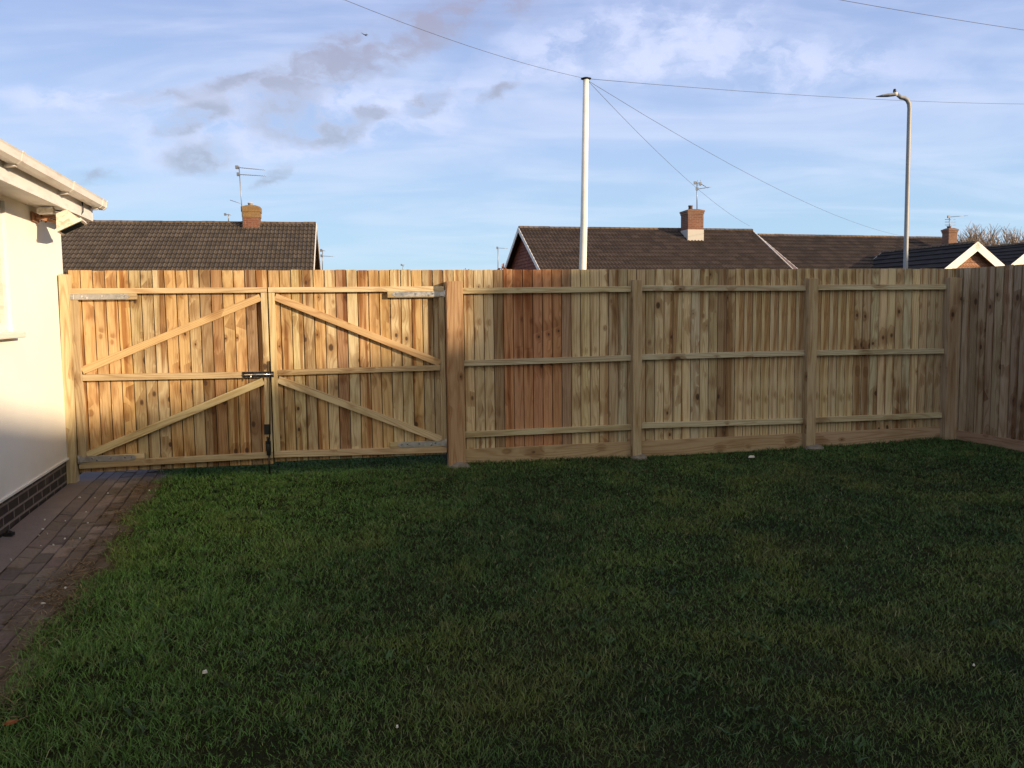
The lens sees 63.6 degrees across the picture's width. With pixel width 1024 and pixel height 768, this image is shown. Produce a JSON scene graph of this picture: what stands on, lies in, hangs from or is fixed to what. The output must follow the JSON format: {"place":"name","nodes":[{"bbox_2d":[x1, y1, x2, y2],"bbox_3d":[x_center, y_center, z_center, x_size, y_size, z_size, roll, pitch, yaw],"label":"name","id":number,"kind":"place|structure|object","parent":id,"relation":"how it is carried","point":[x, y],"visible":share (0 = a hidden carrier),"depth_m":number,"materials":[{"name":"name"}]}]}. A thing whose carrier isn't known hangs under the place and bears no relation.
{"place":"outdoors","nodes":[
{"label":"outdoors","id":0,"kind":"place"},
{"bbox_2d":[320,249,333,269],"bbox_3d":[-8.871,-5.921,39.623,0.657,1.118,0.250,-1,5,0],"label":"tv aerial","id":1,"kind":"object","parent":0,"point":[321,250],"visible":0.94,"depth_m":39.57,"materials":[{"name":"silver metal"}]},
{"bbox_2d":[0,404,1023,767],"bbox_3d":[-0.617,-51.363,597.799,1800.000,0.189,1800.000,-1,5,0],"label":"ground","id":2,"kind":"structure","parent":0,"point":[668,738],"depth_m":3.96,"materials":[{"name":"plant"}]},
{"bbox_2d":[4,719,18,724],"bbox_3d":[-1.926,1.300,3.177,0.031,0.009,0.046,2,6,27],"label":"dead leaf","id":3,"kind":"object","parent":2,"relation":"on","point":[9,722],"visible":1,"depth_m":3.17,"materials":[{"name":"brown plant"}]},
{"bbox_2d":[0,139,107,537],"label":"white house","id":4,"kind":"structure","parent":2,"relation":"on","point":[34,458],"depth_m":6.27,"materials":[{"name":"paint"}]},
{"bbox_2d":[0,203,25,339],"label":"window","id":5,"kind":"structure","parent":4,"relation":"in","point":[4,326],"depth_m":5.90,"materials":[{"name":"white plastic"}]},
{"bbox_2d":[30,202,86,234],"bbox_3d":[-3.666,-1.364,6.700,0.372,0.300,0.518,-3,5,-20],"label":"floodlight","id":6,"kind":"object","parent":4,"relation":"attached to","point":[66,221],"visible":1,"depth_m":6.52,"materials":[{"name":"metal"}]},
{"bbox_2d":[58,274,79,483],"bbox_3d":[-3.900,0.175,7.281,0.114,2.262,0.100,-2,5,-11],"label":"gate post","id":7,"kind":"object","parent":2,"relation":"on","point":[72,464],"visible":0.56,"depth_m":7.22,"materials":[{"name":"brown wood"}]},
{"bbox_2d":[67,270,273,475],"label":"wooden gate","id":8,"kind":"structure","parent":7,"relation":"attached to","point":[171,368],"depth_m":7.46,"materials":[{"name":"wood"}]},
{"bbox_2d":[0,469,168,705],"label":"brick path","id":9,"kind":"structure","parent":2,"relation":"on","point":[95,571],"depth_m":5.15,"materials":[{"name":"brick"}]},
{"bbox_2d":[0,471,103,572],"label":"concrete strip","id":10,"kind":"object","parent":9,"relation":"on","point":[28,528],"visible":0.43,"depth_m":6.08,"materials":[{"name":"grey concrete"}]},
{"bbox_2d":[2,529,14,536],"bbox_3d":[-3.455,1.017,5.661,0.067,0.049,0.040,-2,5,-9],"label":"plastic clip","id":11,"kind":"object","parent":10,"relation":"on","point":[9,533],"visible":1,"depth_m":5.65,"materials":[{"name":"black plastic"}]},
{"bbox_2d":[0,468,186,751],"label":"dry clippings","id":12,"kind":"object","parent":9,"relation":"on","point":[67,579],"visible":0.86,"depth_m":4.79,"materials":[{"name":"plant"}]},
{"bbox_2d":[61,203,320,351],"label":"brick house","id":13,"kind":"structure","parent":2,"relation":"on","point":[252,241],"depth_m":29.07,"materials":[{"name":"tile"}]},
{"bbox_2d":[231,165,263,222],"bbox_3d":[-9.750,-7.003,30.491,1.368,2.109,0.220,-1,5,0],"label":"tv aerial","id":14,"kind":"object","parent":13,"relation":"attached to","point":[237,167],"visible":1,"depth_m":30.42,"materials":[{"name":"silver metal"}]},
{"bbox_2d":[445,281,469,468],"bbox_3d":[-0.512,0.120,7.878,0.275,2.185,0.258,0,5,13],"label":"gate post","id":15,"kind":"object","parent":2,"relation":"on","point":[454,337],"visible":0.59,"depth_m":7.82,"materials":[{"name":"wood"}]},
{"bbox_2d":[266,269,446,461],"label":"wooden gate","id":16,"kind":"structure","parent":15,"relation":"attached to","point":[357,365],"depth_m":7.77,"materials":[{"name":"wood"}]},
{"bbox_2d":[579,77,590,269],"bbox_3d":[1.453,-2.930,16.809,0.346,6.444,0.210,-1,5,0],"label":"telegraph pole","id":17,"kind":"object","parent":2,"relation":"on","point":[584,214],"visible":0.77,"depth_m":16.65,"materials":[{"name":"white metal"}]},
{"bbox_2d":[346,0,581,77],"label":"overhead wire","id":18,"kind":"object","parent":17,"relation":"attached to","point":[455,41],"visible":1,"depth_m":12.95,"materials":[{"name":"grey"}]},
{"bbox_2d":[589,82,743,222],"bbox_3d":[6.074,-6.561,26.707,0.008,0.953,22.199,2,6,24],"label":"overhead wire","id":19,"kind":"object","parent":17,"relation":"attached to","point":[646,141],"visible":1,"depth_m":20.66,"materials":[{"name":"grey"}]},
{"bbox_2d":[589,81,899,235],"bbox_3d":[10.489,-6.615,28.564,0.008,1.278,29.904,3,6,37],"label":"overhead wire","id":20,"kind":"object","parent":17,"relation":"attached to","point":[714,155],"visible":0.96,"depth_m":21.18,"materials":[{"name":"grey"}]},
{"bbox_2d":[594,79,999,103],"bbox_3d":[15.543,-8.463,25.030,32.920,2.860,0.386,-4,6,-31],"label":"overhead wire","id":21,"kind":"object","parent":17,"relation":"attached to","point":[788,94],"visible":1,"depth_m":19.46,"materials":[{"name":"grey"}]},
{"bbox_2d":[505,205,792,269],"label":"brick house","id":22,"kind":"structure","parent":2,"relation":"on","point":[691,243],"depth_m":34.49,"materials":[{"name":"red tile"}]},
{"bbox_2d":[694,180,709,208],"bbox_3d":[8.245,-8.164,35.728,0.742,1.319,0.250,-1,5,0],"label":"tv aerial","id":23,"kind":"object","parent":22,"relation":"attached to","point":[696,183],"visible":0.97,"depth_m":35.69,"materials":[{"name":"silver metal"}]},
{"bbox_2d":[442,268,962,462],"bbox_3d":[2.115,-0.019,8.422,5.621,2.303,0.234,-2,5,-10],"label":"wooden fence","id":24,"kind":"object","parent":2,"relation":"on","point":[598,363],"visible":0.91,"depth_m":8.44,"materials":[{"name":"wood"}]},
{"bbox_2d":[757,226,958,268],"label":"brick house","id":25,"kind":"structure","parent":2,"relation":"on","point":[803,251],"depth_m":38.55,"materials":[{"name":"brown tile"}]},
{"bbox_2d":[945,215,967,225],"bbox_3d":[21.431,-7.781,39.792,1.103,0.692,0.100,-1,5,0],"label":"tv aerial","id":26,"kind":"object","parent":25,"relation":"attached to","point":[948,216],"visible":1,"depth_m":39.76,"materials":[{"name":"silver metal"}]},
{"bbox_2d":[876,89,911,268],"bbox_3d":[7.274,-2.689,15.832,0.726,5.792,0.130,-1,5,0],"label":"street lamp","id":27,"kind":"object","parent":2,"relation":"on","point":[907,178],"visible":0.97,"depth_m":15.68,"materials":[{"name":"grey metal"}]},
{"bbox_2d":[873,240,1004,268],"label":"brick house","id":28,"kind":"structure","parent":2,"relation":"on","point":[970,254],"depth_m":33.53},
{"bbox_2d":[957,224,1003,245],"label":"bare tree","id":29,"kind":"object","parent":2,"relation":"on","point":[975,236],"visible":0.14,"depth_m":61.35,"materials":[{"name":"brown plant"}]},
{"bbox_2d":[956,264,1023,451],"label":"wooden fence","id":30,"kind":"object","parent":2,"relation":"on","point":[991,392],"visible":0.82,"depth_m":8.53,"materials":[{"name":"brown wood"}]},
{"bbox_2d":[964,223,1023,245],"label":"bare tree","id":31,"kind":"object","parent":2,"relation":"on","point":[1006,239],"visible":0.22,"depth_m":58.33,"materials":[{"name":"brown plant"}]},
{"bbox_2d":[984,242,1023,264],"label":"brick house","id":32,"kind":"structure","parent":2,"relation":"on","point":[1009,254],"depth_m":42.45,"materials":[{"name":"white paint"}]},
{"bbox_2d":[0,0,1023,270],"label":"sky","id":33,"kind":"structure","parent":0,"point":[409,146],"materials":[{"name":"blue"}]},
{"bbox_2d":[842,0,1021,29],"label":"overhead wire","id":34,"kind":"object","parent":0,"point":[930,15],"visible":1,"depth_m":15.06,"materials":[{"name":"grey"}]}
]}

